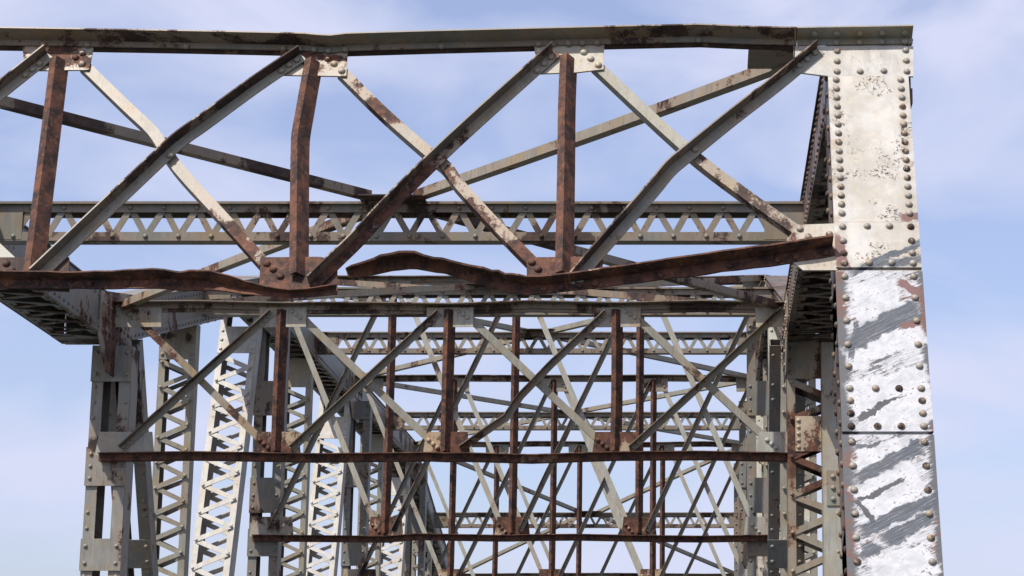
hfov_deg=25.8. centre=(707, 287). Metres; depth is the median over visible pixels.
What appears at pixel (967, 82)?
sky
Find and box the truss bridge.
[0,23,943,575]
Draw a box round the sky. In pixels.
[0,0,1023,575]
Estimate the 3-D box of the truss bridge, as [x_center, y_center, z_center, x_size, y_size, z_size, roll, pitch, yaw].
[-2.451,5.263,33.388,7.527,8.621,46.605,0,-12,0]

